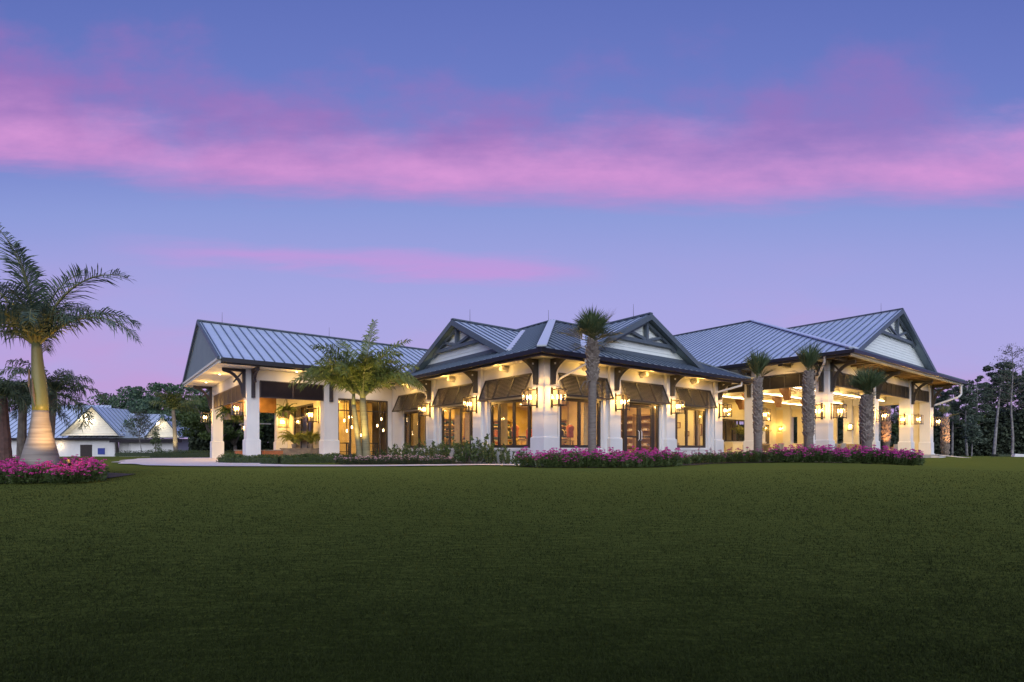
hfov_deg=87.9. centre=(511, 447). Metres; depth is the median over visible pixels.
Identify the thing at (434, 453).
leafy shrub
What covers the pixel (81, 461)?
flowering bush
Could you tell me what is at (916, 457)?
flowering bush
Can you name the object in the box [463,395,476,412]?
wall lantern
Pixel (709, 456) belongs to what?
flowering bush
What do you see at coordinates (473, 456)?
leafy shrub
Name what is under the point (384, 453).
leafy shrub
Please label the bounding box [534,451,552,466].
flowering bush
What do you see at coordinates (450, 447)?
leafy shrub
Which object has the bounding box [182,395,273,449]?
broadleaf tree
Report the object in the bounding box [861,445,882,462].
flowering bush
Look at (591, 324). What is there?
fan palm
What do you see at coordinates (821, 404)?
wall lantern
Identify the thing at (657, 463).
flowering bush
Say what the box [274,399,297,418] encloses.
hanging fern basket
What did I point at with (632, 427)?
shelf unit
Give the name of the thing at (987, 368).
pine tree
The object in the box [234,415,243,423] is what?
hanging fern basket
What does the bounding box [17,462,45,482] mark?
flowering bush
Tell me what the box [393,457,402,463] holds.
flowering bush
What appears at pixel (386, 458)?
flowering bush
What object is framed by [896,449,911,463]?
flowering bush
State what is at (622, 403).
wall lantern
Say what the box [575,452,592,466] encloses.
flowering bush
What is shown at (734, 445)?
wall
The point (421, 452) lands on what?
leafy shrub
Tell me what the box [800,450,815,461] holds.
flowering bush
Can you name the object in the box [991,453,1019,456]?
hedge
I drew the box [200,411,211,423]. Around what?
wall lantern
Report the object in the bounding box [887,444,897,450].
lounge chair
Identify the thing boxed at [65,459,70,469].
ground spotlight
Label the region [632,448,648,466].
flowering bush
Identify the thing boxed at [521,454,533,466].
flowering bush
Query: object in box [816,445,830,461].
flowering bush
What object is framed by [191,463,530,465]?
path
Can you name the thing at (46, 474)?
flowering bush
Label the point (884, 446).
flowering bush
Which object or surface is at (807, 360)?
fan palm
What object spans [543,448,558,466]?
flowering bush
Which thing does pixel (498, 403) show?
window
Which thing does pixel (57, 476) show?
flowering bush
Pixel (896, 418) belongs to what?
pine tree
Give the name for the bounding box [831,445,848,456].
flowering bush
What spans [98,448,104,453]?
wall sign
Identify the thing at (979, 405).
broadleaf tree
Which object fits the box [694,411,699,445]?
curtain
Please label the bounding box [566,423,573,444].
shop mannequin
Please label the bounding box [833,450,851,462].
flowering bush
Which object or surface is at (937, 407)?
pine tree
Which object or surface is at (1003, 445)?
undergrowth
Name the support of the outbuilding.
on the lawn at (949, 465)
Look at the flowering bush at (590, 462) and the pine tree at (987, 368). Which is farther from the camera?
the pine tree at (987, 368)
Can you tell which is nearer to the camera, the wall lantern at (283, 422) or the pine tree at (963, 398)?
the wall lantern at (283, 422)
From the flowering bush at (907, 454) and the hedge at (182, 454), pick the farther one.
the hedge at (182, 454)
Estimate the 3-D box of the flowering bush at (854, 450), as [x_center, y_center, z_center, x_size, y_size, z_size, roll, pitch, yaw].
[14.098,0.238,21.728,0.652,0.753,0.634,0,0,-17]
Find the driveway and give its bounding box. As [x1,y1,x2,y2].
[117,457,374,465]
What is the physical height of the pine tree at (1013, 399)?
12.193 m
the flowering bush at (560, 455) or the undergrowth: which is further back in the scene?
the undergrowth
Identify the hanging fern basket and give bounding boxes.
[215,404,239,422]
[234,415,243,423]
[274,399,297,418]
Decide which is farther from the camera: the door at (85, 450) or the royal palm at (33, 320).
the door at (85, 450)
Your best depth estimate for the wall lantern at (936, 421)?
39.99 m
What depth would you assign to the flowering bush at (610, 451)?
19.14 m
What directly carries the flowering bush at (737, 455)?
on the planting soil at (703, 463)
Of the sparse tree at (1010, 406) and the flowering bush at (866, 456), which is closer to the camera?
the flowering bush at (866, 456)
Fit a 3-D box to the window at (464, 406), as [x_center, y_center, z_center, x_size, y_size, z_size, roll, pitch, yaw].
[-2.636,-1.025,26.144,0.090,2.050,3.080,0,0,-38]
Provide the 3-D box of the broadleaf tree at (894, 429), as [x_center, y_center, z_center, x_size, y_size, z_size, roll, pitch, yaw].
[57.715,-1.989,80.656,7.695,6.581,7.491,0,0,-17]
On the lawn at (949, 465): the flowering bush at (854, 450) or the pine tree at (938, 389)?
the pine tree at (938, 389)
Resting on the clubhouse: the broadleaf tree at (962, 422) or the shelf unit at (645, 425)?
the shelf unit at (645, 425)
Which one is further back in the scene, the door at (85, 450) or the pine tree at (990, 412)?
the pine tree at (990, 412)
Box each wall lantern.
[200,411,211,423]
[231,402,244,415]
[278,417,288,427]
[304,406,318,422]
[418,402,430,416]
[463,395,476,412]
[522,387,537,407]
[551,387,566,407]
[615,393,629,411]
[670,398,684,414]
[718,403,731,417]
[763,407,770,420]
[815,403,824,418]
[830,403,846,418]
[876,409,889,421]
[899,414,907,424]
[911,414,921,424]
[931,416,942,426]
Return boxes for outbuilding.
[9,405,189,456]
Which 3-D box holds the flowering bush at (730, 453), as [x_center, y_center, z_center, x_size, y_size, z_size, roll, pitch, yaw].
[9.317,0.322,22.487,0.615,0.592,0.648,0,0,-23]
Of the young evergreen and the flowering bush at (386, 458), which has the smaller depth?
the flowering bush at (386, 458)
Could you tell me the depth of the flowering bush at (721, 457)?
22.34 m
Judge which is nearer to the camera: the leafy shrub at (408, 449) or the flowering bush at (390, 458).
the flowering bush at (390, 458)
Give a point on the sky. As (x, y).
(331, 168)
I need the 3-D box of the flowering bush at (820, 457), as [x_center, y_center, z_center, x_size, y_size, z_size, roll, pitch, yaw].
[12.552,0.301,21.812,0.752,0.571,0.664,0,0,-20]
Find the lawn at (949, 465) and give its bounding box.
[0,455,1023,681]
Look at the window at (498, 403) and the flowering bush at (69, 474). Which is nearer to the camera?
the flowering bush at (69, 474)
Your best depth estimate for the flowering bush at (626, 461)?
18.32 m
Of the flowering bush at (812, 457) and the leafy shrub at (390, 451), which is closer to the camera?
the flowering bush at (812, 457)
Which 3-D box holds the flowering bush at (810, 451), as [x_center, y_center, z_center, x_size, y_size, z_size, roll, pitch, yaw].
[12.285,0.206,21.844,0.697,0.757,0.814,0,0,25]
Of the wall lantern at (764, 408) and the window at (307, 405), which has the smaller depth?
the wall lantern at (764, 408)
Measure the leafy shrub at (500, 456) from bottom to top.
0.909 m
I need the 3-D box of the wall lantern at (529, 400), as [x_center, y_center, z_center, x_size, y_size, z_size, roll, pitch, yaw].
[0.760,-2.000,20.990,0.623,0.800,0.446,0,0,-38]
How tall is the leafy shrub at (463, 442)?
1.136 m
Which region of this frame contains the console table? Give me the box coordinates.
[340,443,348,453]
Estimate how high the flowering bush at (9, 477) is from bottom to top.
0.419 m
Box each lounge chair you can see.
[762,443,768,451]
[767,443,783,449]
[838,443,845,449]
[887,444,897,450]
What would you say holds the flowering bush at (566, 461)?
on the lawn at (949, 465)
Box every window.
[294,403,312,447]
[338,398,387,455]
[404,410,425,447]
[442,404,472,447]
[491,398,530,447]
[560,398,599,447]
[675,407,704,447]
[722,419,743,441]
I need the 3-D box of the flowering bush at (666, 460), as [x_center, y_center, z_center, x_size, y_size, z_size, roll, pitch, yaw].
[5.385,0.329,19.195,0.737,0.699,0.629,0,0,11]
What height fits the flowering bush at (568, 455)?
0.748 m
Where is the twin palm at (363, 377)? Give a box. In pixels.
[288,319,424,462]
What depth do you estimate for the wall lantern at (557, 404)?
20.80 m
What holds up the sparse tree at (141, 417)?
on the lawn at (949, 465)
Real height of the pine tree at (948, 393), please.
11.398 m
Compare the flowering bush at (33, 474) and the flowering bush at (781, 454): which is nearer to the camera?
the flowering bush at (33, 474)
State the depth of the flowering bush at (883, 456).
21.20 m
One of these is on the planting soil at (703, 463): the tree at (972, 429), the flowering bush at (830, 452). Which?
the flowering bush at (830, 452)
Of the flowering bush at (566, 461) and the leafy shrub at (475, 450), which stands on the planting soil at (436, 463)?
the leafy shrub at (475, 450)
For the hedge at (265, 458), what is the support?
on the lawn at (949, 465)
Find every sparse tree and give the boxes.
[121,407,160,451]
[975,343,1023,453]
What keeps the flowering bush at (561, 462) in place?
on the planting soil at (703, 463)
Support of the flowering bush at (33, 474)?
on the lawn at (949, 465)
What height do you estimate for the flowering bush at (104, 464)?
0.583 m
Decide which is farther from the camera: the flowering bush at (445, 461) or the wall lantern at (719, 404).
the wall lantern at (719, 404)
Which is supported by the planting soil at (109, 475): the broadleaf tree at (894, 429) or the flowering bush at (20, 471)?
the flowering bush at (20, 471)
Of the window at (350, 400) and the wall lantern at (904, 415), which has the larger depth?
the wall lantern at (904, 415)
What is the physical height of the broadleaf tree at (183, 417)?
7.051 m
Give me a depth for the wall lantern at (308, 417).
31.96 m
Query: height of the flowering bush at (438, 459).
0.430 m
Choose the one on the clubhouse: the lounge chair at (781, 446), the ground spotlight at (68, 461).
the lounge chair at (781, 446)
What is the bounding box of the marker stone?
[1011,454,1023,456]
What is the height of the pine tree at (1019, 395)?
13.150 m
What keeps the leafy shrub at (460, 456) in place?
on the planting soil at (436, 463)
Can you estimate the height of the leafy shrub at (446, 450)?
1.163 m
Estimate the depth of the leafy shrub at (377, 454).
27.58 m
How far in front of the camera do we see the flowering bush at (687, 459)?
21.41 m
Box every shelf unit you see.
[444,417,453,443]
[494,419,512,444]
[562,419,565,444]
[621,414,634,451]
[635,413,655,449]
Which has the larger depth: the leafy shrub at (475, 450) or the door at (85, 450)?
the door at (85, 450)
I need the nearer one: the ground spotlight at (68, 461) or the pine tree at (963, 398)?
the ground spotlight at (68, 461)
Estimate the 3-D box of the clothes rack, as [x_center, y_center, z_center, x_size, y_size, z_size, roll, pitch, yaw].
[-0.464,-0.255,28.404,1.240,1.510,0.500,0,0,-38]
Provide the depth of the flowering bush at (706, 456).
22.15 m
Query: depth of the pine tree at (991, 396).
87.48 m
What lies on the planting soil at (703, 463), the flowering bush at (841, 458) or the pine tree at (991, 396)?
the flowering bush at (841, 458)
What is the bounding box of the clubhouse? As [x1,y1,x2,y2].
[182,304,966,464]
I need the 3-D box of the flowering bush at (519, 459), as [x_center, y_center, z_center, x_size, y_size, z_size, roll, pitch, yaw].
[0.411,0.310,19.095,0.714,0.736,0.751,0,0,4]
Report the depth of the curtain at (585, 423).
23.08 m
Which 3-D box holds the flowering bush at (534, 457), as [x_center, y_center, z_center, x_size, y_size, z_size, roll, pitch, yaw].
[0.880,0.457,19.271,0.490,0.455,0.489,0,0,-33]
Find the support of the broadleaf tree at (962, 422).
on the lawn at (949, 465)
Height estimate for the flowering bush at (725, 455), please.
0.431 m
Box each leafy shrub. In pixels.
[373,450,385,458]
[381,446,395,458]
[388,443,409,458]
[391,447,404,461]
[399,442,418,456]
[408,448,424,459]
[412,445,428,460]
[418,438,441,457]
[426,446,442,460]
[435,443,452,458]
[437,439,462,461]
[452,438,472,462]
[457,440,468,462]
[464,434,494,462]
[469,447,479,462]
[478,440,504,462]
[480,444,498,463]
[488,444,505,463]
[498,447,521,463]
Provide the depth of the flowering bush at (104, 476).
13.36 m
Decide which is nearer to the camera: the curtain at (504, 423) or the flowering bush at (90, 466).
the flowering bush at (90, 466)
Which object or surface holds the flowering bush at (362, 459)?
on the lawn at (949, 465)
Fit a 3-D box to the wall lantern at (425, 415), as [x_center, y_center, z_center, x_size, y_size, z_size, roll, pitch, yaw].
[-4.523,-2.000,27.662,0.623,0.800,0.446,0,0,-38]
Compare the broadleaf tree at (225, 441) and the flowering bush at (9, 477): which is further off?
the broadleaf tree at (225, 441)
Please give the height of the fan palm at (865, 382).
4.314 m
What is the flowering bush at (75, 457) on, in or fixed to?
on the planting soil at (109, 475)
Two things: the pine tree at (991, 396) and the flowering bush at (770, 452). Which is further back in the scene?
the pine tree at (991, 396)
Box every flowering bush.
[0,461,16,483]
[6,467,25,483]
[10,463,34,483]
[11,459,29,477]
[14,467,31,482]
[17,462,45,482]
[24,459,52,482]
[37,461,58,482]
[43,464,71,483]
[51,466,74,483]
[59,466,81,482]
[61,455,80,466]
[64,467,87,481]
[70,465,90,482]
[73,454,87,462]
[76,458,92,473]
[77,458,100,481]
[86,464,106,480]
[87,457,109,476]
[334,455,342,463]
[345,458,352,463]
[358,456,367,463]
[383,455,392,463]
[388,455,397,463]
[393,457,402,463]
[403,454,412,463]
[413,455,421,463]
[433,455,442,463]
[443,456,450,463]
[514,446,532,465]
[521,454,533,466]
[531,454,539,465]
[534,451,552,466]
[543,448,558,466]
[548,448,565,466]
[557,455,567,466]
[563,455,579,466]
[565,446,583,466]
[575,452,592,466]
[582,449,599,466]
[586,449,600,466]
[594,449,609,466]
[600,454,615,466]
[608,447,627,459]
[608,455,620,466]
[611,453,628,467]
[615,449,631,463]
[621,454,632,466]
[627,448,644,465]
[628,456,641,466]
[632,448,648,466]
[640,453,654,466]
[643,447,656,466]
[647,451,661,465]
[653,447,670,465]
[660,450,673,465]
[663,447,683,465]
[682,452,689,463]
[687,453,700,462]
[697,450,710,462]
[703,449,714,462]
[709,450,720,462]
[715,452,724,462]
[723,452,732,461]
[725,449,739,461]
[731,448,745,461]
[745,447,759,461]
[754,449,768,461]
[767,443,786,461]
[776,449,792,461]
[781,447,797,461]
[784,444,800,461]
[792,444,805,461]
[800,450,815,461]
[803,444,819,461]
[811,448,825,461]
[812,446,830,461]
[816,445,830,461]
[819,445,835,461]
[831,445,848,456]
[831,449,845,461]
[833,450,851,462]
[841,450,855,461]
[847,445,864,462]
[855,448,870,462]
[856,447,874,462]
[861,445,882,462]
[868,445,889,462]
[875,448,897,463]
[880,448,897,463]
[884,450,901,463]
[892,451,908,463]
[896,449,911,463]
[898,448,917,464]
[903,452,918,464]
[906,450,923,464]
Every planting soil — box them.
[4,473,131,482]
[349,461,504,463]
[520,461,912,467]
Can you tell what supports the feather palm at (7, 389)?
on the lawn at (949, 465)
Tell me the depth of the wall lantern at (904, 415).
37.20 m
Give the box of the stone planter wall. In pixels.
[280,448,318,456]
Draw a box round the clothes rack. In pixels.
[494,429,512,443]
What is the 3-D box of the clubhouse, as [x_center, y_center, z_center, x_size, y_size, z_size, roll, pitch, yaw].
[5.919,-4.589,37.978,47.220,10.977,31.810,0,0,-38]
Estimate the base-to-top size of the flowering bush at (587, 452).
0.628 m
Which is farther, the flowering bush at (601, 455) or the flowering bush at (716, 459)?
the flowering bush at (716, 459)
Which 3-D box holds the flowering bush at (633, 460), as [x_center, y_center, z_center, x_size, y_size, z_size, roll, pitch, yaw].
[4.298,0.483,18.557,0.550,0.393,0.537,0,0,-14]
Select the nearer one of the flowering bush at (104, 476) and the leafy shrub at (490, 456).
the flowering bush at (104, 476)
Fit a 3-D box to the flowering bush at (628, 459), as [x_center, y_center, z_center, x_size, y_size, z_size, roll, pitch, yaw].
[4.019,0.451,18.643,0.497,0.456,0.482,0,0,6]
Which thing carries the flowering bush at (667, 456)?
on the planting soil at (703, 463)
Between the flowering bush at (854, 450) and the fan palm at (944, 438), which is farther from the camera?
the fan palm at (944, 438)
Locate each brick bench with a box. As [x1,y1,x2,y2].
[234,450,242,454]
[261,450,283,456]
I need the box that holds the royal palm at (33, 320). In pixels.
[0,225,143,477]
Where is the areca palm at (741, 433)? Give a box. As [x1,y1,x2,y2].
[730,423,770,434]
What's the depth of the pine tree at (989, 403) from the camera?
83.63 m
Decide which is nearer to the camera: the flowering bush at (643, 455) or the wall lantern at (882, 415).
the flowering bush at (643, 455)
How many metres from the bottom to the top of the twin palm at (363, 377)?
6.873 m
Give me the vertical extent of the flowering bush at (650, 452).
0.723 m
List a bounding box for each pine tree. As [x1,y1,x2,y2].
[879,405,898,448]
[880,405,898,422]
[933,381,980,455]
[933,388,955,453]
[933,390,940,424]
[945,387,982,455]
[948,375,995,455]
[948,386,977,455]
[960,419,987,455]
[964,388,1002,420]
[978,361,1023,456]
[978,383,1006,409]
[995,372,1022,413]
[1002,378,1023,452]
[1005,371,1023,419]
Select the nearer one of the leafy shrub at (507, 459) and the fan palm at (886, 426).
the leafy shrub at (507, 459)
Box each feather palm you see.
[0,358,109,438]
[0,368,55,461]
[2,380,76,459]
[149,390,200,451]
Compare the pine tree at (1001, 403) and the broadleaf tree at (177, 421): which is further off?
the pine tree at (1001, 403)
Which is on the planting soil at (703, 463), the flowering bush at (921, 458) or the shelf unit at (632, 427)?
the flowering bush at (921, 458)
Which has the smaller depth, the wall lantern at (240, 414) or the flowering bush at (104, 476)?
the flowering bush at (104, 476)
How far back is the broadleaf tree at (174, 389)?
76.84 m
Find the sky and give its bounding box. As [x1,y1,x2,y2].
[0,0,1023,442]
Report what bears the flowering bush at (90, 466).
on the lawn at (949, 465)
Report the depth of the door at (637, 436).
24.61 m
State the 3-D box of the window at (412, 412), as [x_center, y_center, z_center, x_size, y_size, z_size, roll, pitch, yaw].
[-5.269,-1.025,29.497,0.090,2.050,2.950,0,0,-38]
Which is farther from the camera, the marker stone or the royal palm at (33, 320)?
the marker stone
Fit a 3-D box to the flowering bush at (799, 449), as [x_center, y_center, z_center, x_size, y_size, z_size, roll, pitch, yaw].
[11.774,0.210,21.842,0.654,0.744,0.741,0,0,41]
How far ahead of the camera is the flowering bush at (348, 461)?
23.09 m
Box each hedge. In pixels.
[114,450,230,455]
[149,449,234,457]
[216,452,355,463]
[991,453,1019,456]
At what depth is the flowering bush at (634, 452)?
19.15 m
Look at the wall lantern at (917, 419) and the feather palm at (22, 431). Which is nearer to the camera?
the feather palm at (22, 431)
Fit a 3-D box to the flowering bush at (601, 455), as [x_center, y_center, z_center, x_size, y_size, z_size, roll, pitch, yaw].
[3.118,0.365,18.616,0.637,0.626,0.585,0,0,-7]
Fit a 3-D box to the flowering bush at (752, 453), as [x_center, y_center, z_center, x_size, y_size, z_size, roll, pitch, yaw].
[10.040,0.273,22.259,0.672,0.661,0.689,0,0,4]
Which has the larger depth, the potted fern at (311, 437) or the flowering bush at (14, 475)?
the potted fern at (311, 437)
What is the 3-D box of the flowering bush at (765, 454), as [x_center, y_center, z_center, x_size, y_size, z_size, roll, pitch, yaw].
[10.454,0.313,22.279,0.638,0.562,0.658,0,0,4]
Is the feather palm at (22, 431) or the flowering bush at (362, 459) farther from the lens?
the feather palm at (22, 431)
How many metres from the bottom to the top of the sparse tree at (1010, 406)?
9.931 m
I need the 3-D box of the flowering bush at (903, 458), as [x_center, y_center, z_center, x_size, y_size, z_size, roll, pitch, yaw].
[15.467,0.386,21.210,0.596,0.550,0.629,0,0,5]
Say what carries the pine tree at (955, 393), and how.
on the lawn at (949, 465)
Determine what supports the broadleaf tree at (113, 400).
on the lawn at (949, 465)
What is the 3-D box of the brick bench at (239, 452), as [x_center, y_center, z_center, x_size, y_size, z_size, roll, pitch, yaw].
[-14.331,0.430,28.587,1.080,0.640,0.480,0,0,-38]
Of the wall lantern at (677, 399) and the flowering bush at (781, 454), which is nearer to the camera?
the flowering bush at (781, 454)
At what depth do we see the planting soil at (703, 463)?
21.94 m
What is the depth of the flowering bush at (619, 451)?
19.00 m
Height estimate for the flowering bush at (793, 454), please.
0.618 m
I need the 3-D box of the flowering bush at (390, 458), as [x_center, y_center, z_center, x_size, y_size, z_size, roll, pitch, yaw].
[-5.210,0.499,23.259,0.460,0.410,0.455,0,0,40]
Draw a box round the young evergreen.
[148,426,161,451]
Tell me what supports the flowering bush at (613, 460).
on the planting soil at (703, 463)
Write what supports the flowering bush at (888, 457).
on the planting soil at (703, 463)
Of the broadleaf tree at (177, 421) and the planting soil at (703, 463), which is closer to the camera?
the planting soil at (703, 463)
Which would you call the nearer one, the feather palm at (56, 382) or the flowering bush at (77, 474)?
the flowering bush at (77, 474)
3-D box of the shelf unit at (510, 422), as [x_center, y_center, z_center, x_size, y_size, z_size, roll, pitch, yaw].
[-0.664,-0.600,31.901,1.500,2.200,0.350,0,0,-38]
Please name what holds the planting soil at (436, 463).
on the lawn at (949, 465)
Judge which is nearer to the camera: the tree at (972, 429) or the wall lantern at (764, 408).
the wall lantern at (764, 408)
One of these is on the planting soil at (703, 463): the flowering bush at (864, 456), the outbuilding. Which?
the flowering bush at (864, 456)
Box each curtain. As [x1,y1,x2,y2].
[413,413,417,445]
[454,409,459,444]
[465,408,468,443]
[501,403,507,444]
[583,402,587,444]
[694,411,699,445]
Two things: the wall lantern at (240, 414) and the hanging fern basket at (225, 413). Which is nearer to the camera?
the wall lantern at (240, 414)
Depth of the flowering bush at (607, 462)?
18.36 m
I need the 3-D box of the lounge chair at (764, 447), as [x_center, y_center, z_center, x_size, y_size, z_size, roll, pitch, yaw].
[16.766,0.110,34.693,0.726,0.780,0.740,0,0,-23]
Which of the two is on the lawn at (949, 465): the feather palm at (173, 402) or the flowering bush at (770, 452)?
the feather palm at (173, 402)
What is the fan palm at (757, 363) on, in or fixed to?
on the planting soil at (703, 463)
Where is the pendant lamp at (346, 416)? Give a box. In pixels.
[346,400,346,431]
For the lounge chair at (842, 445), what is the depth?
32.16 m
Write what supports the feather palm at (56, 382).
on the lawn at (949, 465)
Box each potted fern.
[278,430,309,447]
[297,429,319,447]
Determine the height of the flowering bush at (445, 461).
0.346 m
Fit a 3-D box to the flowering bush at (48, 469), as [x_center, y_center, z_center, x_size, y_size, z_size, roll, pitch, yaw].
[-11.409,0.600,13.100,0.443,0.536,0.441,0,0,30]
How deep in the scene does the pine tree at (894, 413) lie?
79.63 m
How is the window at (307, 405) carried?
in the clubhouse
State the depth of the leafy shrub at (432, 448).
25.07 m
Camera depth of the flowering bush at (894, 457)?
21.15 m
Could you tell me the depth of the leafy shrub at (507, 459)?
21.85 m
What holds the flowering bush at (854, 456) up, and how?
on the planting soil at (703, 463)
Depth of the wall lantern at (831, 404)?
28.66 m
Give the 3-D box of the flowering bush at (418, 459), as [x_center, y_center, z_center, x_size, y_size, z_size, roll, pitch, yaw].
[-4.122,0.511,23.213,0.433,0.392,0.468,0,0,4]
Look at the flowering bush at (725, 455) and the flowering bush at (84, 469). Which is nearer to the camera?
the flowering bush at (84, 469)
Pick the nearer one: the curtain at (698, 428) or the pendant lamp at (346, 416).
the curtain at (698, 428)
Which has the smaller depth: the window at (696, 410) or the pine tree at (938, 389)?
the window at (696, 410)
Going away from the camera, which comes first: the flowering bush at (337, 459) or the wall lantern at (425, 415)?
the flowering bush at (337, 459)
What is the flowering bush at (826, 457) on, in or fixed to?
on the planting soil at (703, 463)
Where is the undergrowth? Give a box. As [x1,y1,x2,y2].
[188,409,1023,455]
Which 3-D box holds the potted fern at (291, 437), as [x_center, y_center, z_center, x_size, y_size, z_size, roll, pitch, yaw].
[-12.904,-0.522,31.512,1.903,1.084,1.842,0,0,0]
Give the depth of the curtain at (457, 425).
26.94 m
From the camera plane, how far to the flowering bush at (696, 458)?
21.98 m
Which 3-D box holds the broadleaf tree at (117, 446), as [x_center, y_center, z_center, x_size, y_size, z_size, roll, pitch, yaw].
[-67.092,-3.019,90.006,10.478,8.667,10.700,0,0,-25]
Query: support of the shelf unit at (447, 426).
on the clubhouse
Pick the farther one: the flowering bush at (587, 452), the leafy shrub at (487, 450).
the leafy shrub at (487, 450)
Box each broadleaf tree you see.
[80,403,147,452]
[87,382,167,438]
[115,382,208,438]
[159,390,208,438]
[176,397,263,440]
[181,395,263,445]
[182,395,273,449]
[891,420,898,433]
[937,415,985,425]
[978,401,1023,439]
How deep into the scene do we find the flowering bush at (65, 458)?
14.39 m
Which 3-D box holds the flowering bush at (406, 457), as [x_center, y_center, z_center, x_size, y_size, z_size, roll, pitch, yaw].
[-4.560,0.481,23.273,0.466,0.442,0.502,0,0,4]
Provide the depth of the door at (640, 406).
25.21 m
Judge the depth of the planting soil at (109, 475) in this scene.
14.86 m
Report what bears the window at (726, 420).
in the clubhouse
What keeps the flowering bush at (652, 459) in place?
on the lawn at (949, 465)
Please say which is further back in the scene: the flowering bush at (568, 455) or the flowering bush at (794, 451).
the flowering bush at (794, 451)
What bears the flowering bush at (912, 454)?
on the planting soil at (703, 463)
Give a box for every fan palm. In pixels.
[557,303,624,467]
[743,346,788,462]
[787,340,833,462]
[839,364,889,463]
[881,405,893,448]
[938,403,956,455]
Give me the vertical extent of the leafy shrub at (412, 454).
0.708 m
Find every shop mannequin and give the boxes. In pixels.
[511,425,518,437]
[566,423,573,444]
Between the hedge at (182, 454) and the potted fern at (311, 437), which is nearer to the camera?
the potted fern at (311, 437)
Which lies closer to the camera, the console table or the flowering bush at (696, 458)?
the flowering bush at (696, 458)
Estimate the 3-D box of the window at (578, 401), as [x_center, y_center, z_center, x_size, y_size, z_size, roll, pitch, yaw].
[2.774,-1.025,22.295,2.640,2.050,0.090,0,0,-38]
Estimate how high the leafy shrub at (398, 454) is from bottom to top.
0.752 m
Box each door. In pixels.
[80,445,91,455]
[625,404,639,451]
[639,405,652,450]
[765,425,768,451]
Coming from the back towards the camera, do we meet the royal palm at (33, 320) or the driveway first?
the driveway
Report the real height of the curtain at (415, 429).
2.775 m
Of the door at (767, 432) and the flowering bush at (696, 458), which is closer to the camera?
the flowering bush at (696, 458)
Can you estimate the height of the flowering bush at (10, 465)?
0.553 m
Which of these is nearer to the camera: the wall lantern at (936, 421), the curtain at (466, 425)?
the curtain at (466, 425)
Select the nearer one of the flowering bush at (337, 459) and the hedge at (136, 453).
the flowering bush at (337, 459)
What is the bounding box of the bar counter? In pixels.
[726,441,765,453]
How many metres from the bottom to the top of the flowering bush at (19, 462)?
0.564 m

